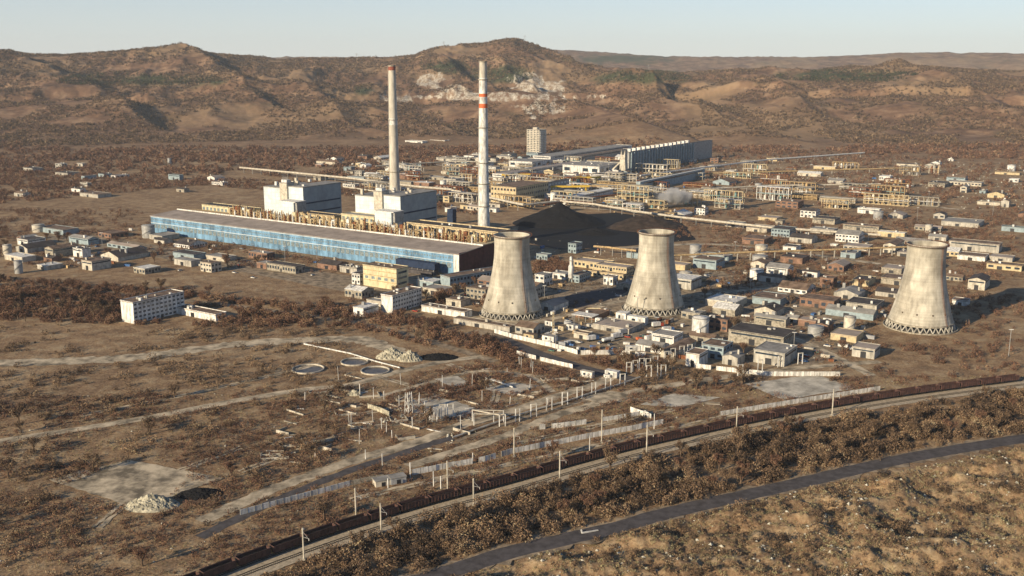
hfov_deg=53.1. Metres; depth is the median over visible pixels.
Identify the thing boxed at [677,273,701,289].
works shed
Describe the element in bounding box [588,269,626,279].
plant building
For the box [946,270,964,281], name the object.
works shed
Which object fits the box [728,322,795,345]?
works shed
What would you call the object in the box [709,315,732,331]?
works shed
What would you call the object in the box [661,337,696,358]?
works shed
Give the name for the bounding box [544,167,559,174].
works shed
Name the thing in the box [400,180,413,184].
works shed
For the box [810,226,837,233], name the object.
works shed
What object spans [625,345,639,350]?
bus
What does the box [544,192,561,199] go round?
works shed
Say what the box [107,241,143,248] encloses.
works shed
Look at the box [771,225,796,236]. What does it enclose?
works shed
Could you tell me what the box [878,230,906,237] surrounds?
works shed
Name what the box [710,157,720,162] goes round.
works shed
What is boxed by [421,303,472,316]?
long shed
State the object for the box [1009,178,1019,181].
works shed
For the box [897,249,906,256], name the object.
works shed
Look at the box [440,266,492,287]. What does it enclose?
canteen block
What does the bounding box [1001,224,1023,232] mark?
works shed
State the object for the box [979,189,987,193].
works shed
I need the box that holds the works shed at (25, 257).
[4,252,35,262]
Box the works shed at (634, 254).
[626,248,638,258]
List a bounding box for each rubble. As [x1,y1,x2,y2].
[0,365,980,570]
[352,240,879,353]
[380,407,419,422]
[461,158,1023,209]
[508,450,1019,575]
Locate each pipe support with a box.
[439,404,445,417]
[447,403,453,415]
[530,403,536,416]
[546,397,552,409]
[562,392,567,404]
[626,362,631,373]
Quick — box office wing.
[366,297,380,306]
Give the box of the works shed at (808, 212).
[800,207,819,217]
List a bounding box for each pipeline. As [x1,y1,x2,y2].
[304,343,399,367]
[452,376,639,437]
[486,378,512,387]
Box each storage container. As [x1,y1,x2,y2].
[677,354,685,358]
[820,353,830,357]
[865,334,874,338]
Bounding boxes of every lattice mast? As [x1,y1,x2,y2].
[404,392,408,413]
[408,392,412,412]
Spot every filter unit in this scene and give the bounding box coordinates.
[228,205,237,214]
[233,204,242,215]
[240,206,249,215]
[245,208,254,216]
[252,208,261,217]
[259,209,268,218]
[266,210,275,218]
[270,212,279,219]
[277,210,286,220]
[283,212,292,221]
[291,211,300,222]
[298,212,307,222]
[303,213,310,223]
[309,214,318,224]
[318,215,327,225]
[324,215,333,225]
[330,216,339,226]
[339,217,346,227]
[344,217,351,228]
[351,220,357,229]
[358,218,368,230]
[368,220,378,231]
[375,221,382,231]
[382,222,389,232]
[390,223,397,233]
[398,222,407,234]
[403,224,413,235]
[411,224,421,236]
[422,226,432,237]
[427,227,437,238]
[437,227,447,239]
[444,231,454,240]
[453,230,462,241]
[461,229,469,242]
[470,232,480,242]
[479,232,489,241]
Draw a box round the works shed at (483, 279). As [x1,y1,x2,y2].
[477,275,490,283]
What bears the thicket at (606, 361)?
on the ground at (546, 81)
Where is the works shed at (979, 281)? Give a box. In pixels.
[967,273,990,290]
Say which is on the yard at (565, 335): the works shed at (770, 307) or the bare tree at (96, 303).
the works shed at (770, 307)
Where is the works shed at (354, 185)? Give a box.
[343,183,358,187]
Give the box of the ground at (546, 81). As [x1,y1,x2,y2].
[0,39,1023,575]
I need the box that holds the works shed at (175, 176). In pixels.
[168,174,183,179]
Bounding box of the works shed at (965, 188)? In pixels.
[960,184,969,192]
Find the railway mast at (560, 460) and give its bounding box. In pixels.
[559,451,563,478]
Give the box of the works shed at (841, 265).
[827,259,850,271]
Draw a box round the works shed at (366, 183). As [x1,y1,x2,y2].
[361,182,374,185]
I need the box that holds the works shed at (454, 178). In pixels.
[443,177,462,181]
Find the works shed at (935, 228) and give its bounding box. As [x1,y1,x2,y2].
[914,224,942,231]
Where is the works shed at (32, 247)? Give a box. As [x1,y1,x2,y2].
[15,240,56,252]
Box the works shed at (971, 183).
[949,180,983,186]
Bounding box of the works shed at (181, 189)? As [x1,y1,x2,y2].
[176,186,189,191]
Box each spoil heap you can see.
[124,493,179,512]
[346,389,361,395]
[375,347,402,359]
[396,350,422,361]
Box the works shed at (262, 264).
[257,260,271,268]
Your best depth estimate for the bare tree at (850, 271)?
875.06 m
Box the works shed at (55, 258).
[43,253,61,261]
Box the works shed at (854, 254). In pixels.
[840,250,861,258]
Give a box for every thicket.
[0,167,477,214]
[0,206,338,272]
[0,273,526,362]
[0,320,352,575]
[259,386,1023,575]
[348,294,484,307]
[531,256,572,272]
[532,265,877,377]
[580,353,665,373]
[631,365,832,392]
[673,206,1023,239]
[702,225,1023,379]
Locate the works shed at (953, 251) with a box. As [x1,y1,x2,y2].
[946,247,962,256]
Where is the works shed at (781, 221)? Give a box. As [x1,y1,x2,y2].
[775,219,784,224]
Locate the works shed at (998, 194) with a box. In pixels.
[987,190,1006,197]
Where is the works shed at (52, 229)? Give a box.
[42,224,78,234]
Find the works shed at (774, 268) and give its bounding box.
[766,262,793,275]
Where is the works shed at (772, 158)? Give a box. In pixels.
[767,157,780,160]
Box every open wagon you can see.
[183,571,199,575]
[199,557,235,575]
[235,545,270,566]
[269,533,301,553]
[304,522,336,541]
[335,512,367,530]
[367,503,398,521]
[397,495,428,511]
[428,487,457,503]
[457,480,486,495]
[486,473,514,487]
[513,465,540,480]
[539,458,565,472]
[564,452,589,465]
[588,446,613,459]
[612,440,637,452]
[636,434,661,446]
[660,429,684,441]
[683,424,707,436]
[706,419,729,431]
[728,415,751,426]
[750,411,773,421]
[771,407,794,417]
[792,403,815,413]
[813,399,836,409]
[835,396,857,405]
[855,392,877,402]
[876,389,898,398]
[897,386,918,395]
[917,384,939,392]
[937,381,959,390]
[958,379,979,387]
[978,376,999,384]
[998,374,1019,382]
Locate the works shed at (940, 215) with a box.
[933,211,947,218]
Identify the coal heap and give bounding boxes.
[512,202,605,227]
[605,214,687,231]
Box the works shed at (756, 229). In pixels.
[746,224,775,232]
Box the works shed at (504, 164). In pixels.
[498,162,508,165]
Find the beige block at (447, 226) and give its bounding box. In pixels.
[406,219,510,241]
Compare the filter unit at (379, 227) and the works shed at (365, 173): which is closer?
the filter unit at (379, 227)
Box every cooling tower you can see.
[478,231,545,321]
[621,228,686,316]
[883,239,957,335]
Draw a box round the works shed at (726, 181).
[713,177,736,184]
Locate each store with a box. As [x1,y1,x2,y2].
[339,263,362,272]
[351,270,363,284]
[555,188,612,203]
[593,317,643,333]
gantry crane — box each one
[502,172,529,180]
[551,184,589,191]
[569,175,599,183]
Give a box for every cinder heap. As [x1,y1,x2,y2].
[176,487,223,499]
[421,353,458,360]
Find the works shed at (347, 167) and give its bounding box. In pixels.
[344,166,355,170]
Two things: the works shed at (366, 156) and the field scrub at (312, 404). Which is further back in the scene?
the works shed at (366, 156)
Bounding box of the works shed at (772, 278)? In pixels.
[757,272,784,282]
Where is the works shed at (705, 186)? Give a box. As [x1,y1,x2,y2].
[702,184,713,190]
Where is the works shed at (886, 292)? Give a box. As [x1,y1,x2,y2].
[875,286,898,297]
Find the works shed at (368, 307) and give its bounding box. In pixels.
[353,301,378,316]
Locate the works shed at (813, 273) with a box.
[802,268,819,277]
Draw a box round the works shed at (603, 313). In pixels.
[576,307,609,319]
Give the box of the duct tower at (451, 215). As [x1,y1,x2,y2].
[447,209,455,222]
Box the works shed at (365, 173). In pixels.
[364,172,379,175]
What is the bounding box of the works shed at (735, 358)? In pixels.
[722,349,744,365]
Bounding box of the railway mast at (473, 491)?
[472,478,479,505]
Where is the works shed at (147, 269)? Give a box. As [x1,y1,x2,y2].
[133,264,160,273]
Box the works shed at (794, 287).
[778,280,815,293]
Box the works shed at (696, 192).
[689,189,709,195]
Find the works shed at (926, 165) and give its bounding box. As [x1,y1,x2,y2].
[925,163,935,168]
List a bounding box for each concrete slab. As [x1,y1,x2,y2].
[49,460,222,503]
[411,397,478,417]
[436,376,469,385]
[485,382,538,395]
[580,391,633,403]
[640,394,719,407]
[746,376,853,399]
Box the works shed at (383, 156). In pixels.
[374,155,388,159]
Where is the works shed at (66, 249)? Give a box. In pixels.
[45,241,78,255]
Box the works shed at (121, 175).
[111,173,128,177]
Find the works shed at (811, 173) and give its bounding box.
[797,170,822,176]
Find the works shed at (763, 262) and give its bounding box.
[750,257,772,268]
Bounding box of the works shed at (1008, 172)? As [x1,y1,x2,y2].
[995,171,1020,174]
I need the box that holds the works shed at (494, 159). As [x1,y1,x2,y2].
[488,157,498,160]
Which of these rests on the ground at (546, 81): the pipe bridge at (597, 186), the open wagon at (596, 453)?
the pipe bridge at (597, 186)
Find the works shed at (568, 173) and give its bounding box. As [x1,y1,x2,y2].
[563,171,578,175]
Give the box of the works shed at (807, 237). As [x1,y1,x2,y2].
[789,232,817,243]
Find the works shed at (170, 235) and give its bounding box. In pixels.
[149,231,179,239]
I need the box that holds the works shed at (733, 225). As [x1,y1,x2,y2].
[725,220,745,227]
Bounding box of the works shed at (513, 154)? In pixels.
[501,151,516,156]
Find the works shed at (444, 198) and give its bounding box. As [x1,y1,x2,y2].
[436,194,451,202]
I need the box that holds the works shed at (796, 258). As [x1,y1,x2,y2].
[780,253,809,263]
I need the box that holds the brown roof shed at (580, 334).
[573,329,592,339]
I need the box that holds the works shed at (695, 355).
[685,347,708,366]
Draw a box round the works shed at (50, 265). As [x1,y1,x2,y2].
[37,261,62,269]
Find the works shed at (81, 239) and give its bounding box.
[68,234,98,244]
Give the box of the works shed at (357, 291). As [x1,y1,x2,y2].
[344,284,373,298]
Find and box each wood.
[0,135,1023,176]
[51,58,918,92]
[447,150,1023,208]
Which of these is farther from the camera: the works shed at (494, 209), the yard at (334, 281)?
the works shed at (494, 209)
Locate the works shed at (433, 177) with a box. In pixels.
[429,175,447,179]
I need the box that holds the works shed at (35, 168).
[23,166,42,170]
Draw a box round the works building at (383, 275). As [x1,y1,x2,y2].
[362,261,408,289]
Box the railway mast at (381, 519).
[380,503,386,532]
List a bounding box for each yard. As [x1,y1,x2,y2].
[48,233,482,300]
[418,293,869,369]
[516,213,695,248]
[539,270,798,309]
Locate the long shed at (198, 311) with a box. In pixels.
[176,304,226,320]
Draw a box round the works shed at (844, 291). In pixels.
[834,283,865,298]
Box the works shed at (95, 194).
[79,191,111,197]
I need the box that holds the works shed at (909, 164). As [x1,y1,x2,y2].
[896,162,919,165]
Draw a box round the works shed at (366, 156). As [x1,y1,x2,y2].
[358,154,372,158]
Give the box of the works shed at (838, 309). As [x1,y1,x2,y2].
[825,303,877,320]
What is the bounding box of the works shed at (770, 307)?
[754,300,783,315]
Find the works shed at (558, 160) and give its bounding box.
[553,159,567,163]
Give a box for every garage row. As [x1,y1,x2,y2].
[372,475,390,487]
[387,472,406,484]
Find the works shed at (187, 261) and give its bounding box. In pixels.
[173,256,200,266]
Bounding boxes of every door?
[749,339,754,345]
[765,358,770,364]
[860,351,865,357]
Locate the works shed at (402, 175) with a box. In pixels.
[399,173,414,179]
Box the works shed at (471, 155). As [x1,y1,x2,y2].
[464,155,478,156]
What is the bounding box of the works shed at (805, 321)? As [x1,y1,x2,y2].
[798,316,820,326]
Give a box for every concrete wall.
[240,481,349,514]
[350,474,383,484]
[367,403,389,415]
[412,419,662,474]
[494,328,577,353]
[517,351,572,367]
[539,419,585,429]
[581,350,645,356]
[603,410,650,421]
[630,406,648,417]
[696,363,839,375]
[720,386,879,415]
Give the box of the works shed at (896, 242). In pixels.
[883,238,904,253]
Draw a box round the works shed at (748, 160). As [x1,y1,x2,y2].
[740,160,756,164]
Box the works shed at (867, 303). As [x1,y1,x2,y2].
[846,296,884,309]
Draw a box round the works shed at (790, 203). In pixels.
[775,199,803,208]
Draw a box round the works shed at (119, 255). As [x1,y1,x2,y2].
[100,246,148,261]
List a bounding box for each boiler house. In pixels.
[263,176,341,215]
[355,184,436,230]
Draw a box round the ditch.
[195,436,454,538]
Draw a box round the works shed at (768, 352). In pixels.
[753,341,797,366]
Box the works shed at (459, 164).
[453,163,472,166]
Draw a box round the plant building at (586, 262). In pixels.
[573,257,614,268]
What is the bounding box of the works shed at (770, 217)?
[758,214,782,220]
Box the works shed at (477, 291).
[466,283,488,299]
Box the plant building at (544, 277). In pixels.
[534,271,552,285]
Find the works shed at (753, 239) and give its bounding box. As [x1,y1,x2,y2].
[742,234,772,244]
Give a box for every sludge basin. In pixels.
[292,364,323,373]
[340,357,367,365]
[360,366,389,374]
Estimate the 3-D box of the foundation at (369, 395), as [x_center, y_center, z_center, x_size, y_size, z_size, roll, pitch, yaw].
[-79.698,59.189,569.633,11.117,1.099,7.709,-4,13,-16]
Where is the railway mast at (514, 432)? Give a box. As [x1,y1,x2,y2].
[513,428,518,456]
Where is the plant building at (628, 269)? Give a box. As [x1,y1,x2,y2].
[596,261,633,275]
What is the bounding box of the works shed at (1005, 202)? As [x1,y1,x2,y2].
[1001,198,1010,206]
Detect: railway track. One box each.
[214,379,1023,575]
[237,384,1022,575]
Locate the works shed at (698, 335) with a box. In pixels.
[688,329,719,341]
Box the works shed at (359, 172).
[354,170,364,175]
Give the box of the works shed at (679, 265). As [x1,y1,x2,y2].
[675,261,690,269]
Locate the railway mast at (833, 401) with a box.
[831,389,839,415]
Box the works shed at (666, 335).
[651,328,682,344]
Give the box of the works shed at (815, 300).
[799,293,840,308]
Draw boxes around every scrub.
[0,37,1023,146]
[0,357,1021,575]
[465,445,1023,575]
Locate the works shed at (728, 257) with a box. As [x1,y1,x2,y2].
[701,251,732,260]
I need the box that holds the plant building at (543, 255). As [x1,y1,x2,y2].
[536,252,551,259]
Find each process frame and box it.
[364,181,388,191]
[366,173,383,180]
[377,170,388,174]
[399,164,423,171]
[405,170,422,180]
[434,184,467,196]
[442,166,462,174]
[443,163,454,170]
[443,191,476,202]
[446,180,473,185]
[453,156,470,160]
[459,173,474,181]
[460,166,477,177]
[466,186,490,192]
[489,169,499,175]
[489,176,507,183]
[489,181,507,187]
[495,194,534,208]
[501,173,530,181]
[502,166,522,170]
[510,167,535,175]
[516,163,535,167]
[520,172,549,180]
[521,197,544,204]
[545,175,570,179]
[551,190,576,196]
[553,194,595,206]
[564,155,584,161]
[564,176,586,184]
[564,189,596,194]
[570,182,591,189]
[580,173,590,182]
[592,184,623,190]
[595,156,617,161]
[595,177,612,183]
[597,181,630,187]
[605,172,639,181]
[605,197,620,202]
[607,199,626,207]
[616,172,629,180]
[617,183,653,202]
[622,202,643,212]
[628,201,645,208]
[632,186,670,198]
[635,163,669,172]
[637,180,668,189]
[644,172,673,178]
[644,199,667,209]
[653,211,676,219]
[657,158,679,168]
[664,192,677,203]
[669,191,701,205]
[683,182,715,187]
[694,191,711,198]
[696,172,705,179]
[699,166,718,170]
[704,189,744,202]
[714,197,743,209]
[724,171,752,178]
[743,163,767,174]
[756,185,791,200]
[760,173,789,184]
[765,187,784,191]
[775,191,819,199]
[777,180,817,190]
[795,187,813,194]
[819,196,857,203]
[821,197,851,209]
[832,161,859,168]
[839,182,867,191]
[849,186,881,197]
[863,192,909,206]
[871,184,906,197]
[884,178,911,187]
[899,165,920,175]
[903,195,939,206]
[928,163,939,172]
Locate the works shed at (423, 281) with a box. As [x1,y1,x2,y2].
[416,277,440,286]
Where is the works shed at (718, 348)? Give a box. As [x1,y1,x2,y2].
[702,338,732,359]
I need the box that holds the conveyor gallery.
[396,257,439,275]
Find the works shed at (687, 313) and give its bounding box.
[681,307,705,318]
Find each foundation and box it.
[260,453,288,460]
[261,452,295,455]
[276,426,288,435]
[286,406,312,415]
[305,434,335,443]
[323,443,331,450]
[334,410,356,415]
[350,420,373,423]
[358,391,379,397]
[388,416,407,422]
[395,434,414,440]
[400,419,425,429]
[453,424,470,434]
[517,391,533,397]
[545,377,568,380]
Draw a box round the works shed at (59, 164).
[55,162,67,167]
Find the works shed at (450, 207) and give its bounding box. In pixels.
[445,206,456,211]
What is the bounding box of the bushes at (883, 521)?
[451,451,1023,575]
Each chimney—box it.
[388,65,399,190]
[477,61,489,226]
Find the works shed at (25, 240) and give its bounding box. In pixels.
[17,235,45,244]
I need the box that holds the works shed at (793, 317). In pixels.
[786,311,800,322]
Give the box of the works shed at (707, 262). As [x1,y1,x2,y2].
[693,255,724,269]
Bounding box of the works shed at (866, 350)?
[852,341,880,358]
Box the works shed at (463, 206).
[460,203,474,208]
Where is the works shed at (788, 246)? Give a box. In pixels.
[783,243,800,249]
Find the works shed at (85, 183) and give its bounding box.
[80,182,91,185]
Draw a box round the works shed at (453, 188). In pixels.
[452,185,465,190]
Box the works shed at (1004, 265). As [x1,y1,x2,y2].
[986,260,1023,271]
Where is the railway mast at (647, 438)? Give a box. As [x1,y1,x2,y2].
[646,425,652,452]
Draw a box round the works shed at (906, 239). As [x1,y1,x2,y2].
[895,236,932,243]
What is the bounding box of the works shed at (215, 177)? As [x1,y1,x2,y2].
[207,174,224,180]
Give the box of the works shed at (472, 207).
[467,204,477,210]
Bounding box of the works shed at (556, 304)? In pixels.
[540,297,567,310]
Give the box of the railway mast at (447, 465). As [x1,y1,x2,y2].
[446,461,452,488]
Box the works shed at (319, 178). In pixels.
[313,176,327,180]
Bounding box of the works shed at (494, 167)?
[489,166,499,171]
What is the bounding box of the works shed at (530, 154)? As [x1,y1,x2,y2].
[526,152,542,156]
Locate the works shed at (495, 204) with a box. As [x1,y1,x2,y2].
[489,202,504,207]
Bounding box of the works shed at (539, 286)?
[534,282,546,296]
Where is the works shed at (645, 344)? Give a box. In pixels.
[635,338,669,353]
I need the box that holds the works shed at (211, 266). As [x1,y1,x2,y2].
[200,259,221,272]
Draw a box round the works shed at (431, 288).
[422,284,453,294]
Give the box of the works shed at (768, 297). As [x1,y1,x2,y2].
[752,291,789,304]
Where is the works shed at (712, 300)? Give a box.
[705,293,746,305]
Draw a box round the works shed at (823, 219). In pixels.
[812,215,839,224]
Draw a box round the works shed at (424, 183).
[414,181,435,186]
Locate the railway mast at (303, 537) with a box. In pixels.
[302,528,308,560]
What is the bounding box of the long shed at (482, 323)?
[453,315,514,332]
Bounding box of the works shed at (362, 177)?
[347,176,365,178]
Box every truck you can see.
[586,334,598,341]
[602,337,614,342]
[611,332,622,338]
[618,328,627,334]
[644,334,651,339]
[651,321,663,327]
[662,326,673,329]
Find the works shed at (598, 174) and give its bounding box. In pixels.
[590,172,614,178]
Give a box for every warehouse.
[492,161,577,180]
[509,158,550,166]
[533,144,631,162]
[562,161,619,174]
[570,148,626,160]
[636,168,704,188]
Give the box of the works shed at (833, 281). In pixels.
[820,275,837,288]
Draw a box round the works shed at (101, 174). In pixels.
[98,172,111,176]
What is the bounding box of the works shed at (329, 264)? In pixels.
[317,257,348,270]
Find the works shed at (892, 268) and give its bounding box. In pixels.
[881,263,904,273]
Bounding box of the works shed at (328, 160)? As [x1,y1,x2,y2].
[316,158,341,164]
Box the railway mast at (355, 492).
[354,488,360,514]
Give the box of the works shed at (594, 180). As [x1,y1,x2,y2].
[593,178,615,182]
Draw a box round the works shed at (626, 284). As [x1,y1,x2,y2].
[616,278,632,290]
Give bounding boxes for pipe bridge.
[239,167,451,194]
[343,186,461,199]
[376,161,495,166]
[451,189,524,210]
[525,200,880,240]
[543,192,640,206]
[589,185,607,186]
[593,245,636,258]
[640,152,864,179]
[674,246,906,260]
[680,183,880,191]
[706,167,912,175]
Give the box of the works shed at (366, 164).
[360,163,371,167]
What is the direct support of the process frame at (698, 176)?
on the ground at (546, 81)
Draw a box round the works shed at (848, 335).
[830,327,863,342]
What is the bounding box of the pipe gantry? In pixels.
[472,409,505,426]
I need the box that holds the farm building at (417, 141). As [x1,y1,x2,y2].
[405,140,426,142]
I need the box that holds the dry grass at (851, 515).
[458,447,1023,575]
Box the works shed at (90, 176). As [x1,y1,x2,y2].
[81,175,96,178]
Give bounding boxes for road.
[0,283,499,361]
[259,170,416,188]
[412,434,1023,575]
[457,200,715,209]
[470,281,839,323]
[499,338,635,380]
[604,243,880,263]
[678,319,874,375]
[716,186,959,209]
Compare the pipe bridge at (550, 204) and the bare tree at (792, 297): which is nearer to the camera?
the bare tree at (792, 297)
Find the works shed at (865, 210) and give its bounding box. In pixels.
[857,206,881,213]
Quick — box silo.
[568,256,573,281]
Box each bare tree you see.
[0,455,17,478]
[1,239,8,243]
[1,289,12,296]
[8,401,26,420]
[12,301,22,312]
[12,307,21,318]
[13,420,25,432]
[14,279,25,289]
[14,290,23,299]
[26,435,40,452]
[35,288,46,298]
[42,290,51,299]
[49,293,58,299]
[52,283,62,292]
[56,299,67,307]
[73,281,82,290]
[77,294,88,305]
[83,452,100,470]
[85,297,96,309]
[88,301,102,313]
[88,304,98,317]
[95,309,103,319]
[96,294,104,299]
[102,302,114,312]
[111,286,119,295]
[131,289,139,296]
[133,545,150,566]
[141,414,154,431]
[143,419,154,434]
[150,253,156,262]
[156,278,164,287]
[168,382,179,397]
[204,284,212,294]
[217,313,225,324]
[224,462,237,476]
[235,307,242,314]
[248,309,258,319]
[252,302,262,311]
[291,433,308,449]
[293,307,303,314]
[300,311,309,321]
[302,442,318,461]
[315,420,329,437]
[315,499,333,520]
[318,397,330,410]
[320,296,329,305]
[320,312,330,324]
[333,311,341,321]
[333,382,344,394]
[348,528,365,547]
[383,515,404,536]
[394,310,402,319]
[414,329,425,343]
[419,403,433,424]
[421,289,429,297]
[421,318,431,332]
[430,530,444,547]
[432,291,441,303]
[436,317,443,326]
[445,504,472,533]
[450,283,460,294]
[451,500,466,520]
[469,330,478,342]
[478,377,490,391]
[480,500,498,514]
[481,334,490,344]
[526,481,541,498]
[546,440,559,458]
[546,486,562,501]
[557,498,570,517]
[579,492,594,512]
[589,346,599,359]
[589,473,601,487]
[592,489,606,502]
[602,446,619,471]
[603,485,617,499]
[612,347,623,361]
[613,477,628,489]
[620,351,633,361]
[620,354,632,367]
[622,412,631,423]
[637,366,650,381]
[641,385,651,397]
[642,447,655,459]
[642,464,663,480]
[648,358,659,373]
[649,343,663,358]
[650,469,665,486]
[659,467,669,482]
[660,360,670,367]
[666,354,676,369]
[674,457,687,466]
[675,440,688,456]
[682,378,691,389]
[691,373,702,389]
[701,288,707,297]
[707,475,718,488]
[712,375,721,386]
[713,453,726,470]
[718,466,738,483]
[728,435,746,454]
[729,316,740,325]
[731,374,741,384]
[731,424,752,444]
[734,466,749,484]
[735,363,752,382]
[735,460,749,475]
[739,342,747,352]
[743,265,751,275]
[766,418,778,428]
[770,437,786,456]
[770,454,782,468]
[777,421,791,435]
[782,413,795,423]
[786,293,795,305]
[787,268,796,276]
[793,415,804,427]
[808,431,823,446]
[809,423,826,432]
[818,450,832,465]
[822,279,829,289]
[833,430,850,451]
[838,275,849,285]
[838,340,846,351]
[848,268,854,278]
[854,423,872,439]
[857,278,864,287]
[857,410,868,417]
[868,417,883,435]
[886,429,898,442]
[905,421,919,432]
[907,405,924,423]
[909,420,924,431]
[920,420,936,437]
[942,418,958,432]
[975,409,987,418]
[981,385,992,395]
[986,402,996,408]
[986,413,1001,431]
[998,409,1010,421]
[1009,398,1016,405]
[1015,398,1023,414]
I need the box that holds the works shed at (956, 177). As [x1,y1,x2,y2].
[946,174,967,180]
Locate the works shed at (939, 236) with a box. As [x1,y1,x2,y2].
[928,232,948,240]
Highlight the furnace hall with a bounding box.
[627,140,711,172]
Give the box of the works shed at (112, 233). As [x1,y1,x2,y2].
[98,229,127,238]
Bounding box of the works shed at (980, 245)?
[949,238,1002,252]
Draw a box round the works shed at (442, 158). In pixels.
[436,156,458,160]
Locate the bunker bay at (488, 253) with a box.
[189,209,493,267]
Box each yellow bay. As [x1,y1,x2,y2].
[201,202,260,213]
[299,211,340,223]
[341,212,374,228]
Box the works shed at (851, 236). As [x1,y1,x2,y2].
[835,229,864,242]
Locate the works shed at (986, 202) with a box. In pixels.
[977,200,1000,205]
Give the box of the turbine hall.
[149,208,482,272]
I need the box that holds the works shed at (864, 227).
[843,222,882,232]
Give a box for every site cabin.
[523,332,537,338]
[542,333,557,341]
[545,319,554,325]
[558,325,564,330]
[566,323,580,330]
[580,369,594,377]
[605,368,619,377]
[616,310,629,319]
[627,314,647,325]
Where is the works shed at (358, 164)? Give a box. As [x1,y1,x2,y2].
[356,162,365,166]
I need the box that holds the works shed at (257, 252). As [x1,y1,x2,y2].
[248,249,274,259]
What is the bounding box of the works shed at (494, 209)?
[489,207,499,212]
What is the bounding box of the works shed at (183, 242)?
[174,238,206,248]
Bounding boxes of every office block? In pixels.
[120,289,184,323]
[381,286,421,312]
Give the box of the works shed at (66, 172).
[55,171,79,174]
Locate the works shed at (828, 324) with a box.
[815,319,833,332]
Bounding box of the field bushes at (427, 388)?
[386,358,594,399]
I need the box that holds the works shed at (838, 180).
[827,177,845,183]
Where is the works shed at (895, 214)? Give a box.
[888,210,907,218]
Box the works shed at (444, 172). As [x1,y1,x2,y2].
[441,170,458,174]
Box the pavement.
[564,288,626,308]
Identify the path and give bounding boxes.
[0,335,406,366]
[0,355,482,442]
[195,377,614,523]
[376,370,554,397]
[404,360,881,467]
[455,400,587,441]
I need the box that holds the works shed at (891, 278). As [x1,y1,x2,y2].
[881,273,902,285]
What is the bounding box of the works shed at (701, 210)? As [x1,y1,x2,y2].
[694,205,708,214]
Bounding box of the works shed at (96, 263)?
[81,256,111,270]
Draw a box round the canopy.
[571,311,598,322]
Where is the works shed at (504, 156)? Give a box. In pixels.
[496,154,512,158]
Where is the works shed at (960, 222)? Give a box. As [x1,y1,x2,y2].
[941,217,983,227]
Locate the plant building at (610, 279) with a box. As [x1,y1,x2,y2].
[603,274,618,285]
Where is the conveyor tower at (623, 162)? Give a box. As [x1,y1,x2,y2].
[609,149,627,170]
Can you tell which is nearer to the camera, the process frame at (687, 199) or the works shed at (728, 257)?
the works shed at (728, 257)
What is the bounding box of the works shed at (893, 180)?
[885,178,904,182]
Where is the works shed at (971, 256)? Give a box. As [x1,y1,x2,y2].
[957,251,988,260]
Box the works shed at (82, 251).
[72,246,90,257]
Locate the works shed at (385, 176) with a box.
[373,175,388,178]
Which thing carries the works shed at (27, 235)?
on the ground at (546, 81)
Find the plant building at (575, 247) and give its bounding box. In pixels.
[568,241,582,253]
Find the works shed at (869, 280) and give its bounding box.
[852,275,875,286]
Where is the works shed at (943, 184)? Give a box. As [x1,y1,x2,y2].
[928,180,949,187]
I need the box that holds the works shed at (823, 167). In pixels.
[813,165,836,168]
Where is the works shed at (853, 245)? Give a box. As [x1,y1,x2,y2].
[843,242,872,250]
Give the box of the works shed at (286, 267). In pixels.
[266,260,304,273]
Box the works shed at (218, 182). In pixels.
[211,181,227,184]
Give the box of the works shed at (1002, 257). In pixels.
[989,253,1015,261]
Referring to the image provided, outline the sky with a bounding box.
[0,0,1023,57]
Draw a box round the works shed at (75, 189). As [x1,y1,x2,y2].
[71,186,85,191]
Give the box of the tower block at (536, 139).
[527,127,546,153]
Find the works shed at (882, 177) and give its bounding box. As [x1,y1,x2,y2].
[879,174,892,179]
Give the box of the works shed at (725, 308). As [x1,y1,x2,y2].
[713,299,743,316]
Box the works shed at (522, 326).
[515,320,544,333]
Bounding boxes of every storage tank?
[2,244,11,253]
[13,260,22,273]
[32,223,44,232]
[141,224,154,237]
[550,192,556,200]
[679,270,691,273]
[689,244,701,257]
[692,315,709,332]
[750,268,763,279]
[752,254,767,260]
[755,244,767,253]
[807,324,823,336]
[843,315,855,328]
[873,210,883,219]
[925,224,932,232]
[1007,164,1015,171]
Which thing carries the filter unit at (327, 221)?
on the bunker bay at (488, 253)
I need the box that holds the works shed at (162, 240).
[154,237,172,243]
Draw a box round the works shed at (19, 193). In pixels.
[14,189,30,196]
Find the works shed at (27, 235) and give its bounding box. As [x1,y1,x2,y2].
[17,234,37,237]
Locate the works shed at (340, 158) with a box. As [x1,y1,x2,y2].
[331,156,343,160]
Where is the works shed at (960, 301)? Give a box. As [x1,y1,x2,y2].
[952,297,970,305]
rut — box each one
[80,363,318,415]
[81,364,321,416]
[91,447,237,526]
[96,448,242,527]
[238,431,349,471]
[242,432,352,472]
[349,470,479,498]
[351,375,553,416]
[352,415,463,426]
[352,417,466,428]
[352,472,480,500]
[353,374,552,414]
[374,376,469,422]
[377,375,476,421]
[432,414,731,477]
[434,408,765,480]
[445,364,494,411]
[449,363,500,411]
[511,377,587,399]
[511,408,671,443]
[514,379,589,399]
[516,410,674,444]
[574,398,719,408]
[576,400,719,410]
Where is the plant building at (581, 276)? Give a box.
[571,270,590,282]
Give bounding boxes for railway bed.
[215,380,1023,575]
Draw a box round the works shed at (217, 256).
[206,252,236,261]
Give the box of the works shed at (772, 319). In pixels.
[754,311,789,327]
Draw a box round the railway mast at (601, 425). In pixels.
[600,409,606,442]
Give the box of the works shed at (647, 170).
[640,168,655,171]
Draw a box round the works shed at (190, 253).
[173,249,205,258]
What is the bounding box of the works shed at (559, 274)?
[552,269,568,279]

